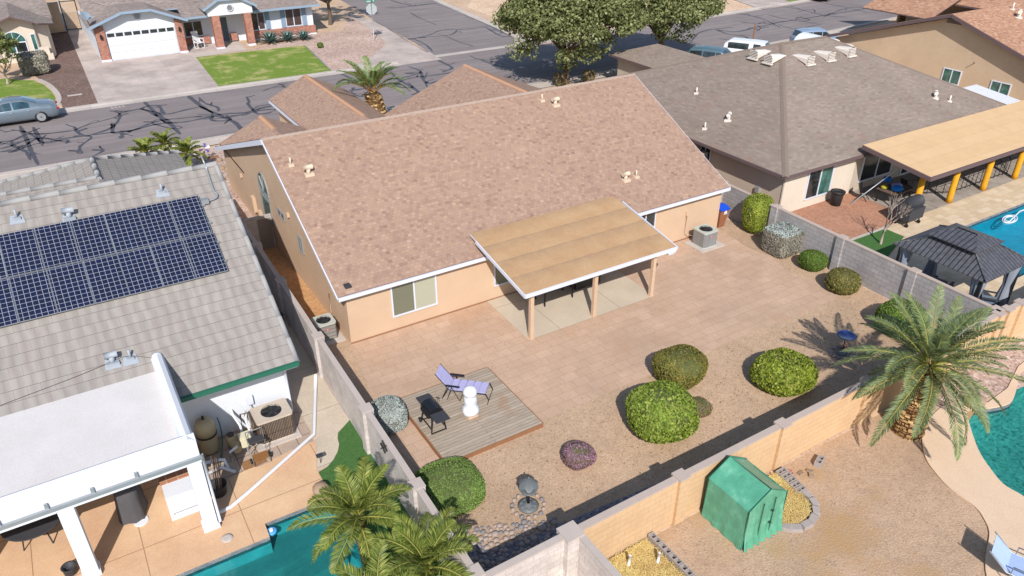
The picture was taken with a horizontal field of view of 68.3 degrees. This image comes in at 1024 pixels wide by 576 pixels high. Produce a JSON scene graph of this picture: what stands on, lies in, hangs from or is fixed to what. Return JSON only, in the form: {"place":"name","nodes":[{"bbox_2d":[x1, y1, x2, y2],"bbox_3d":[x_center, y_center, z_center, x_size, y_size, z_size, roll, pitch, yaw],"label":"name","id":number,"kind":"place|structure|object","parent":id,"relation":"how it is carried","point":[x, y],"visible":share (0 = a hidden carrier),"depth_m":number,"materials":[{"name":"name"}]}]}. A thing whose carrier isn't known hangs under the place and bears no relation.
{"place":"outdoors","nodes":[
{"label":"outdoors","id":0,"kind":"place"},
{"bbox_2d":[0,78,54,99],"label":"lawn","id":1,"kind":"structure","parent":0,"point":[29,88],"depth_m":59.35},
{"bbox_2d":[0,28,18,83],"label":"sapling","id":2,"kind":"object","parent":1,"relation":"on","point":[6,43],"visible":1,"depth_m":59.60,"materials":[{"name":"green plant"}]},
{"bbox_2d":[68,30,127,102],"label":"side path","id":3,"kind":"structure","parent":0,"point":[104,80],"depth_m":63.85,"materials":[{"name":"concrete"}]},
{"bbox_2d":[113,53,217,98],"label":"driveway","id":4,"kind":"structure","parent":0,"point":[157,75],"depth_m":63.00,"materials":[{"name":"concrete"}]},
{"bbox_2d":[180,145,253,218],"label":"side yard gravel","id":5,"kind":"structure","parent":0,"point":[244,212],"depth_m":45.31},
{"bbox_2d":[149,128,180,150],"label":"pygmy palm","id":6,"kind":"object","parent":5,"relation":"on","point":[163,138],"visible":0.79,"depth_m":43.00,"materials":[{"name":"green plant"}]},
{"bbox_2d":[168,136,207,165],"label":"pygmy palm","id":7,"kind":"object","parent":5,"relation":"on","point":[184,145],"visible":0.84,"depth_m":42.99,"materials":[{"name":"green plant"}]},
{"bbox_2d":[196,45,330,85],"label":"lawn","id":8,"kind":"structure","parent":0,"point":[237,68],"depth_m":65.91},
{"bbox_2d":[263,246,339,328],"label":"side yard dirt","id":9,"kind":"structure","parent":0,"point":[307,300],"depth_m":32.77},
{"bbox_2d":[333,14,385,69],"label":"corner gravel","id":10,"kind":"structure","parent":0,"point":[357,41],"depth_m":72.99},
{"bbox_2d":[0,28,853,179],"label":"sidewalk","id":11,"kind":"structure","parent":0,"point":[218,141],"depth_m":59.72,"materials":[{"name":"concrete"}]},
{"bbox_2d":[0,0,896,171],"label":"road","id":12,"kind":"structure","parent":0,"point":[434,27],"depth_m":63.91,"materials":[{"name":"asphalt"}]},
{"bbox_2d":[0,96,59,123],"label":"parked car","id":13,"kind":"object","parent":12,"relation":"on","point":[18,108],"visible":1,"depth_m":51.56,"materials":[{"name":"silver metal"}]},
{"bbox_2d":[0,0,896,175],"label":"kerb","id":14,"kind":"structure","parent":12,"relation":"on","point":[173,95],"depth_m":60.42,"materials":[{"name":"concrete"}]},
{"bbox_2d":[434,43,525,58],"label":"valley gutter","id":15,"kind":"object","parent":12,"relation":"on","point":[461,53],"visible":0.75,"depth_m":70.18,"materials":[{"name":"concrete"}]},
{"bbox_2d":[0,0,1019,574],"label":"ground","id":16,"kind":"structure","parent":0,"point":[340,10],"depth_m":74.16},
{"bbox_2d":[0,0,56,64],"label":"arched window house","id":17,"kind":"structure","parent":16,"relation":"on","point":[25,23],"depth_m":66.89,"materials":[{"name":"beige paint"}]},
{"bbox_2d":[46,0,81,33],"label":"concrete court","id":18,"kind":"object","parent":16,"relation":"on","point":[67,16],"depth_m":84.60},
{"bbox_2d":[58,0,81,30],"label":"barred gate","id":19,"kind":"structure","parent":18,"relation":"on","point":[70,13],"depth_m":77.82,"materials":[{"name":"beige metal"}]},
{"bbox_2d":[34,32,97,107],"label":"brown gravel bed","id":20,"kind":"object","parent":16,"relation":"on","point":[65,76],"visible":0.75,"depth_m":62.89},
{"bbox_2d":[16,50,50,75],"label":"clipped hedge","id":21,"kind":"object","parent":20,"relation":"on","point":[35,62],"visible":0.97,"depth_m":62.60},
{"bbox_2d":[47,2,65,32],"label":"yard wall","id":22,"kind":"structure","parent":20,"relation":"on","point":[57,20],"depth_m":77.17,"materials":[{"name":"beige paint"}]},
{"bbox_2d":[127,137,160,152],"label":"pygmy palm","id":23,"kind":"object","parent":16,"relation":"on","point":[143,145],"visible":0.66,"depth_m":42.20,"materials":[{"name":"green plant"}]},
{"bbox_2d":[0,150,299,575],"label":"tile roof house","id":24,"kind":"structure","parent":16,"relation":"on","point":[100,400],"depth_m":22.70,"materials":[{"name":"tile"}]},
{"bbox_2d":[0,195,227,327],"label":"solar array","id":25,"kind":"object","parent":24,"relation":"on","point":[32,293],"visible":1,"depth_m":24.00,"materials":[{"name":"glass"}]},
{"bbox_2d":[0,441,322,575],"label":"pool deck","id":26,"kind":"structure","parent":16,"relation":"on","point":[160,543],"depth_m":20.98,"materials":[{"name":"concrete"}]},
{"bbox_2d":[0,513,59,550],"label":"round patio table","id":27,"kind":"object","parent":26,"relation":"on","point":[32,530],"visible":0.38,"depth_m":20.13,"materials":[{"name":"grey plastic"}]},
{"bbox_2d":[113,484,148,526],"bbox_3d":[-10.771,5.940,21.260,0.754,1.150,1.197,-12,32,-20],"label":"covered barbecue","id":28,"kind":"object","parent":26,"relation":"on","point":[131,504],"visible":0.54,"depth_m":21.05,"materials":[{"name":"grey fabric"}]},
{"bbox_2d":[158,467,198,520],"bbox_3d":[-9.611,5.769,21.802,0.880,0.900,1.532,-17,34,-27],"label":"outdoor counter","id":29,"kind":"object","parent":26,"relation":"on","point":[179,494],"visible":0.6,"depth_m":21.30,"materials":[{"name":"white paint"}]},
{"bbox_2d":[207,456,226,498],"bbox_3d":[-8.693,5.541,22.065,0.580,0.989,0.854,-17,34,-27],"label":"tool tub","id":30,"kind":"object","parent":26,"relation":"on","point":[218,483],"visible":0.75,"depth_m":22.13,"materials":[{"name":"grey plastic"}]},
{"bbox_2d":[77,0,319,61],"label":"white brick house","id":31,"kind":"structure","parent":16,"relation":"on","point":[122,29],"depth_m":69.73,"materials":[{"name":"paint"}]},
{"bbox_2d":[105,26,179,60],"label":"garage door","id":32,"kind":"structure","parent":31,"relation":"in","point":[136,43],"depth_m":68.01,"materials":[{"name":"white metal"}]},
{"bbox_2d":[284,8,302,26],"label":"window","id":33,"kind":"structure","parent":31,"relation":"in","point":[293,17],"depth_m":75.47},
{"bbox_2d":[183,41,245,56],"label":"front walk","id":34,"kind":"structure","parent":16,"relation":"on","point":[233,46],"depth_m":70.77,"materials":[{"name":"concrete"}]},
{"bbox_2d":[197,407,313,482],"bbox_3d":[-8.212,5.025,23.956,3.650,0.001,2.400,-17,34,-27],"label":"equipment pad","id":35,"kind":"object","parent":16,"relation":"on","point":[244,455],"visible":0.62,"depth_m":23.75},
{"bbox_2d":[194,416,219,454],"bbox_3d":[-9.501,4.512,23.484,0.620,1.340,0.614,-17,34,-27],"label":"pool filter","id":36,"kind":"object","parent":35,"relation":"on","point":[206,434],"visible":0.99,"depth_m":23.29,"materials":[{"name":"beige plastic"}]},
{"bbox_2d":[245,427,271,466],"bbox_3d":[-7.797,4.903,23.229,0.640,0.961,0.626,-17,34,-27],"label":"cart","id":37,"kind":"object","parent":35,"relation":"on","point":[255,440],"visible":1,"depth_m":23.25,"materials":[{"name":"grey metal"}]},
{"bbox_2d":[250,398,301,451],"bbox_3d":[-7.671,4.319,24.238,1.400,0.957,1.150,-17,34,-27],"label":"air conditioner","id":38,"kind":"object","parent":35,"relation":"on","point":[274,421],"visible":0.99,"depth_m":24.00,"materials":[{"name":"metal"}]},
{"bbox_2d":[242,213,275,248],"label":"block wall","id":39,"kind":"structure","parent":16,"relation":"on","point":[260,227],"depth_m":35.22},
{"bbox_2d":[176,505,361,575],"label":"pool basin","id":40,"kind":"object","parent":16,"relation":"in","point":[254,554],"visible":0.16,"depth_m":20.83,"materials":[{"name":"paint"}]},
{"bbox_2d":[186,510,364,575],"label":"pool water","id":41,"kind":"structure","parent":40,"relation":"in","point":[305,568],"depth_m":20.38,"materials":[{"name":"teal liquid"}]},
{"bbox_2d":[250,31,369,70],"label":"pink gravel bed","id":42,"kind":"object","parent":16,"relation":"on","point":[328,40],"visible":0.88,"depth_m":73.00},
{"bbox_2d":[283,318,348,469],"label":"side walk","id":43,"kind":"structure","parent":16,"relation":"on","point":[332,419],"depth_m":25.71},
{"bbox_2d":[219,374,316,513],"bbox_3d":[-7.074,4.837,24.180,1.374,0.114,6.662,6,31,10],"label":"drain pipe","id":44,"kind":"object","parent":43,"relation":"on","point":[267,475],"visible":0.9,"depth_m":23.36,"materials":[{"name":"white plastic"}]},
{"bbox_2d":[286,456,413,575],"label":"queen palm","id":45,"kind":"object","parent":16,"relation":"on","point":[339,503],"visible":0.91,"depth_m":18.98,"materials":[{"name":"green plant"}]},
{"bbox_2d":[239,215,485,575],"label":"block wall","id":46,"kind":"structure","parent":16,"relation":"on","point":[416,501],"depth_m":24.02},
{"bbox_2d":[332,56,410,113],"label":"front palm","id":47,"kind":"object","parent":16,"relation":"on","point":[375,99],"visible":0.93,"depth_m":48.07,"materials":[{"name":"green plant"}]},
{"bbox_2d":[334,539,420,575],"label":"queen palm","id":48,"kind":"object","parent":16,"relation":"on","point":[346,570],"visible":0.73,"depth_m":17.64,"materials":[{"name":"green plant"}]},
{"bbox_2d":[319,420,446,575],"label":"artificial turf","id":49,"kind":"structure","parent":16,"relation":"on","point":[351,452],"depth_m":23.09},
{"bbox_2d":[350,14,434,66],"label":"corner apron","id":50,"kind":"object","parent":16,"relation":"on","point":[398,49],"visible":0.93,"depth_m":70.82,"materials":[{"name":"concrete"}]},
{"bbox_2d":[359,506,478,575],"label":"queen palm","id":51,"kind":"object","parent":16,"relation":"on","point":[431,545],"visible":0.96,"depth_m":18.05,"materials":[{"name":"green plant"}]},
{"bbox_2d":[214,64,730,343],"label":"tan house","id":52,"kind":"structure","parent":16,"relation":"on","point":[464,186],"depth_m":32.45,"materials":[{"name":"paint"}]},
{"bbox_2d":[390,275,437,317],"bbox_3d":[-3.810,0.260,29.459,1.940,1.480,0.060,-17,34,-27],"label":"window","id":53,"kind":"structure","parent":52,"relation":"in","point":[413,296],"depth_m":29.49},
{"bbox_2d":[484,520,584,575],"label":"block wall","id":54,"kind":"structure","parent":16,"relation":"on","point":[557,555],"depth_m":18.66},
{"bbox_2d":[490,0,649,83],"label":"street tree","id":55,"kind":"object","parent":16,"relation":"on","point":[559,22],"visible":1,"depth_m":56.02,"materials":[{"name":"green plant"}]},
{"bbox_2d":[577,535,621,575],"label":"block wall","id":56,"kind":"structure","parent":16,"relation":"on","point":[593,560],"depth_m":18.48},
{"bbox_2d":[467,0,788,27],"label":"tan gravel lot","id":57,"kind":"structure","parent":16,"relation":"on","point":[487,7],"depth_m":90.63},
{"bbox_2d":[603,0,729,44],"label":"street tree","id":58,"kind":"object","parent":16,"relation":"on","point":[661,13],"visible":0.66,"depth_m":60.84,"materials":[{"name":"green plant"}]},
{"bbox_2d":[578,310,1006,558],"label":"wall","id":59,"kind":"structure","parent":16,"relation":"on","point":[676,497],"depth_m":21.74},
{"bbox_2d":[592,36,1023,211],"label":"taupe hip house","id":60,"kind":"structure","parent":16,"relation":"on","point":[793,125],"depth_m":42.73,"materials":[{"name":"paint"}]},
{"bbox_2d":[803,166,834,200],"bbox_3d":[16.129,-5.598,39.603,2.000,1.750,0.060,-17,34,-27],"label":"window","id":61,"kind":"structure","parent":60,"relation":"in","point":[819,182],"depth_m":39.66,"materials":[{"name":"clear glass"}]},
{"bbox_2d":[858,155,891,182],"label":"window","id":62,"kind":"structure","parent":60,"relation":"in","point":[873,166],"depth_m":41.89,"materials":[{"name":"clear glass"}]},
{"bbox_2d":[728,192,900,238],"bbox_3d":[12.412,-6.528,43.818,8.300,0.001,18.200,-17,34,-27],"label":"red dirt bed","id":63,"kind":"object","parent":16,"relation":"on","point":[860,216],"visible":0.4,"depth_m":39.05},
{"bbox_2d":[720,179,1004,325],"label":"block wall","id":64,"kind":"structure","parent":16,"relation":"on","point":[881,274],"depth_m":32.33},
{"bbox_2d":[825,0,1023,100],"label":"tan gable house","id":65,"kind":"structure","parent":16,"relation":"on","point":[983,47],"depth_m":57.56,"materials":[{"name":"beige paint"}]},
{"bbox_2d":[963,84,1020,104],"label":"white awning","id":66,"kind":"object","parent":65,"relation":"attached to","point":[992,94],"visible":0.33,"depth_m":50.07,"materials":[{"name":"plastic"}]},
{"bbox_2d":[887,177,1023,349],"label":"travertine deck","id":67,"kind":"structure","parent":16,"relation":"on","point":[981,205],"depth_m":38.62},
{"bbox_2d":[894,194,925,227],"bbox_3d":[19.976,-3.896,37.904,1.300,1.420,0.800,-17,34,-27],"label":"smoker grill","id":68,"kind":"object","parent":67,"relation":"on","point":[916,202],"visible":0.86,"depth_m":37.58,"materials":[{"name":"grey metal"}]},
{"bbox_2d":[893,223,1023,306],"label":"gazebo","id":69,"kind":"object","parent":67,"relation":"on","point":[981,259],"visible":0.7,"depth_m":29.96,"materials":[{"name":"metal"}]},
{"bbox_2d":[994,298,1023,348],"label":"wall","id":70,"kind":"structure","parent":67,"relation":"on","point":[1014,323],"depth_m":28.41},
{"bbox_2d":[895,338,1023,414],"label":"pink gravel bed","id":71,"kind":"object","parent":16,"relation":"on","point":[996,384],"visible":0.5,"depth_m":27.14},
{"bbox_2d":[895,0,1023,26],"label":"brown far house","id":72,"kind":"structure","parent":16,"relation":"on","point":[963,5],"depth_m":70.02,"materials":[{"name":"beige paint"}]},
{"bbox_2d":[922,362,1023,575],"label":"pool deck","id":73,"kind":"structure","parent":16,"relation":"on","point":[971,478],"depth_m":22.66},
{"bbox_2d":[989,531,1023,575],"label":"pool lounge","id":74,"kind":"object","parent":73,"relation":"on","point":[1008,560],"visible":1,"depth_m":19.54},
{"bbox_2d":[966,203,1023,274],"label":"pool basin","id":75,"kind":"object","parent":16,"relation":"in","point":[985,231],"visible":0.05,"depth_m":39.68,"materials":[{"name":"tile"}]},
{"bbox_2d":[969,205,1023,276],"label":"pool water","id":76,"kind":"structure","parent":75,"relation":"in","point":[1009,234],"depth_m":38.03,"materials":[{"name":"blue liquid"}]},
{"bbox_2d":[969,386,1023,495],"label":"pool basin","id":77,"kind":"object","parent":16,"relation":"in","point":[1007,442],"visible":0.32,"depth_m":26.08,"materials":[{"name":"tile"}]},
{"bbox_2d":[969,393,1023,490],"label":"pool water","id":78,"kind":"structure","parent":77,"relation":"in","point":[1002,468],"depth_m":24.33,"materials":[{"name":"teal liquid"}]},
{"bbox_2d":[349,228,838,469],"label":"paver patio","id":79,"kind":"structure","parent":0,"point":[684,274],"depth_m":29.35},
{"bbox_2d":[370,395,407,435],"bbox_3d":[-4.053,4.111,24.571,1.227,1.046,1.307,-17,34,-27],"label":"clipped shrub","id":80,"kind":"object","parent":79,"relation":"on","point":[390,413],"visible":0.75,"depth_m":24.19,"materials":[{"name":"grey plant"}]},
{"bbox_2d":[487,270,652,339],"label":"patio slab","id":81,"kind":"structure","parent":79,"relation":"on","point":[617,289],"depth_m":31.44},
{"bbox_2d":[684,224,724,252],"bbox_3d":[9.223,-2.460,35.980,1.500,0.867,1.250,-17,34,-27],"label":"air conditioner","id":82,"kind":"object","parent":79,"relation":"on","point":[704,239],"visible":1,"depth_m":35.73,"materials":[{"name":"metal"}]},
{"bbox_2d":[328,219,938,548],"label":"yard gravel","id":83,"kind":"structure","parent":0,"point":[574,498],"depth_m":25.01,"materials":[{"name":"gravel"}]},
{"bbox_2d":[311,313,345,345],"bbox_3d":[-7.188,1.569,29.070,1.170,0.847,1.100,-17,34,-27],"label":"air conditioner","id":84,"kind":"object","parent":83,"relation":"on","point":[325,324],"visible":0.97,"depth_m":28.89,"materials":[{"name":"metal"}]},
{"bbox_2d":[414,456,485,517],"bbox_3d":[-1.817,5.787,22.055,1.988,0.788,2.052,-17,34,-27],"label":"clipped shrub","id":85,"kind":"object","parent":83,"relation":"on","point":[458,483],"visible":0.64,"depth_m":21.72,"materials":[{"name":"green plant"}]},
{"bbox_2d":[399,367,542,459],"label":"wooden deck","id":86,"kind":"structure","parent":83,"relation":"on","point":[506,414],"depth_m":24.81,"materials":[{"name":"brown wood"}]},
{"bbox_2d":[416,393,449,434],"bbox_3d":[-2.553,4.076,24.418,0.704,0.857,1.500,-17,34,-27],"label":"barbecue grill","id":87,"kind":"object","parent":86,"relation":"on","point":[430,407],"visible":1,"depth_m":24.15,"materials":[{"name":"black"}]},
{"bbox_2d":[435,363,492,404],"bbox_3d":[-1.619,3.264,25.659,1.862,1.033,0.720,6,31,10],"label":"folding lounger","id":88,"kind":"object","parent":86,"relation":"on","point":[446,378],"visible":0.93,"depth_m":25.64,"materials":[{"name":"fabric"}]},
{"bbox_2d":[462,385,479,419],"bbox_3d":[-1.367,3.709,24.759,0.608,1.160,0.582,-17,34,-27],"label":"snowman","id":89,"kind":"object","parent":86,"relation":"on","point":[470,408],"visible":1,"depth_m":24.60,"materials":[{"name":"fabric"}]},
{"bbox_2d":[518,477,538,513],"bbox_3d":[0.470,5.802,21.504,0.620,1.150,0.620,-17,34,-27],"label":"tiered garden fountain","id":90,"kind":"object","parent":83,"relation":"on","point":[528,488],"visible":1,"depth_m":21.50,"materials":[{"name":"grey stone"}]},
{"bbox_2d":[460,480,663,571],"bbox_3d":[7.782,4.576,24.728,22.000,0.001,2.900,-17,34,-27],"label":"stone border","id":91,"kind":"object","parent":83,"relation":"on","point":[583,518],"visible":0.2,"depth_m":20.88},
{"bbox_2d":[561,440,596,470],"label":"flowering shrub","id":92,"kind":"object","parent":83,"relation":"on","point":[577,455],"visible":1,"depth_m":22.94,"materials":[{"name":"pink plant"}]},
{"bbox_2d":[356,241,920,560],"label":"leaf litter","id":93,"kind":"object","parent":83,"relation":"on","point":[627,423],"visible":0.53,"depth_m":25.11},
{"bbox_2d":[625,380,699,444],"bbox_3d":[4.803,3.984,24.266,2.389,1.521,2.329,-17,34,-27],"label":"clipped shrub","id":94,"kind":"object","parent":83,"relation":"on","point":[662,412],"visible":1,"depth_m":23.60,"materials":[{"name":"green plant"}]},
{"bbox_2d":[651,344,708,389],"bbox_3d":[5.950,2.766,26.814,1.970,1.095,1.698,-17,34,-27],"label":"clipped shrub","id":95,"kind":"object","parent":83,"relation":"on","point":[684,365],"visible":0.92,"depth_m":26.39,"materials":[{"name":"green plant"}]},
{"bbox_2d":[693,396,712,417],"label":"shrub","id":96,"kind":"object","parent":83,"relation":"on","point":[704,407],"visible":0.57,"depth_m":25.08,"materials":[{"name":"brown plant"}]},
{"bbox_2d":[741,192,773,232],"bbox_3d":[11.965,-3.661,36.868,1.327,2.068,1.280,-17,34,-27],"label":"clipped shrub","id":97,"kind":"object","parent":83,"relation":"on","point":[755,214],"visible":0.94,"depth_m":36.42,"materials":[{"name":"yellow plant"}]},
{"bbox_2d":[761,221,803,258],"bbox_3d":[12.598,-2.271,35.203,1.546,1.339,1.525,-17,34,-27],"label":"clipped shrub","id":98,"kind":"object","parent":83,"relation":"on","point":[782,239],"visible":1,"depth_m":34.78,"materials":[{"name":"grey plant"}]},
{"bbox_2d":[748,347,818,396],"bbox_3d":[9.515,2.908,26.439,2.245,1.239,2.181,-17,34,-27],"label":"clipped shrub","id":99,"kind":"object","parent":83,"relation":"on","point":[782,372],"visible":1,"depth_m":25.89,"materials":[{"name":"green plant"}]},
{"bbox_2d":[798,249,828,271],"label":"clipped shrub","id":100,"kind":"object","parent":83,"relation":"on","point":[812,260],"visible":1,"depth_m":33.60,"materials":[{"name":"green plant"}]},
{"bbox_2d":[824,267,861,294],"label":"clipped shrub","id":101,"kind":"object","parent":83,"relation":"on","point":[843,281],"visible":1,"depth_m":31.77,"materials":[{"name":"green plant"}]},
{"bbox_2d":[874,298,928,338],"bbox_3d":[15.230,1.177,29.496,2.000,1.145,1.731,-17,34,-27],"label":"clipped shrub","id":102,"kind":"object","parent":83,"relation":"on","point":[888,308],"visible":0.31,"depth_m":29.18,"materials":[{"name":"green plant"}]},
{"bbox_2d":[647,351,997,575],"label":"bare dirt","id":103,"kind":"structure","parent":0,"point":[891,503],"depth_m":21.05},
{"bbox_2d":[608,539,684,575],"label":"straw bed","id":104,"kind":"object","parent":103,"relation":"on","point":[644,553],"visible":0.77,"depth_m":19.95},
{"bbox_2d":[701,456,787,552],"bbox_3d":[6.448,5.789,20.792,1.591,1.893,1.703,-17,34,-27],"label":"shed","id":105,"kind":"object","parent":103,"relation":"on","point":[739,490],"visible":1,"depth_m":20.44,"materials":[{"name":"plastic"}]},
{"bbox_2d":[768,472,811,523],"bbox_3d":[7.783,6.127,21.846,1.592,0.101,1.890,-17,34,-27],"label":"straw bed","id":106,"kind":"object","parent":103,"relation":"on","point":[797,509],"visible":0.45,"depth_m":21.67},
{"bbox_2d":[833,283,1023,462],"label":"date palm","id":107,"kind":"object","parent":103,"relation":"on","point":[919,395],"visible":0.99,"depth_m":22.98,"materials":[{"name":"green plant"}]},
{"bbox_2d":[853,229,903,256],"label":"lawn","id":108,"kind":"structure","parent":0,"point":[887,246],"depth_m":36.44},
{"bbox_2d":[880,191,912,243],"bbox_3d":[18.083,-3.199,35.497,1.025,2.647,1.502,-13,32,-21],"label":"bare tree","id":109,"kind":"object","parent":108,"relation":"on","point":[886,227],"visible":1,"depth_m":35.42,"materials":[{"name":"brown plant"}]},
{"bbox_2d":[850,152,1023,212],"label":"covered patio floor","id":110,"kind":"structure","parent":0,"point":[936,200],"depth_m":42.51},
{"bbox_2d":[902,156,1011,193],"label":"metal railing","id":111,"kind":"object","parent":110,"relation":"on","point":[1005,169],"visible":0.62,"depth_m":42.21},
{"label":"parking pad","id":112,"kind":"structure","parent":0,"visible":0},
{"bbox_2d":[689,45,730,56],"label":"parked car","id":113,"kind":"object","parent":112,"relation":"on","point":[705,50],"visible":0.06,"depth_m":62.73,"materials":[{"name":"teal paint"}]},
{"bbox_2d":[724,37,769,51],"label":"parked truck","id":114,"kind":"object","parent":112,"relation":"on","point":[734,44],"visible":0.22,"depth_m":66.58,"materials":[{"name":"white paint"}]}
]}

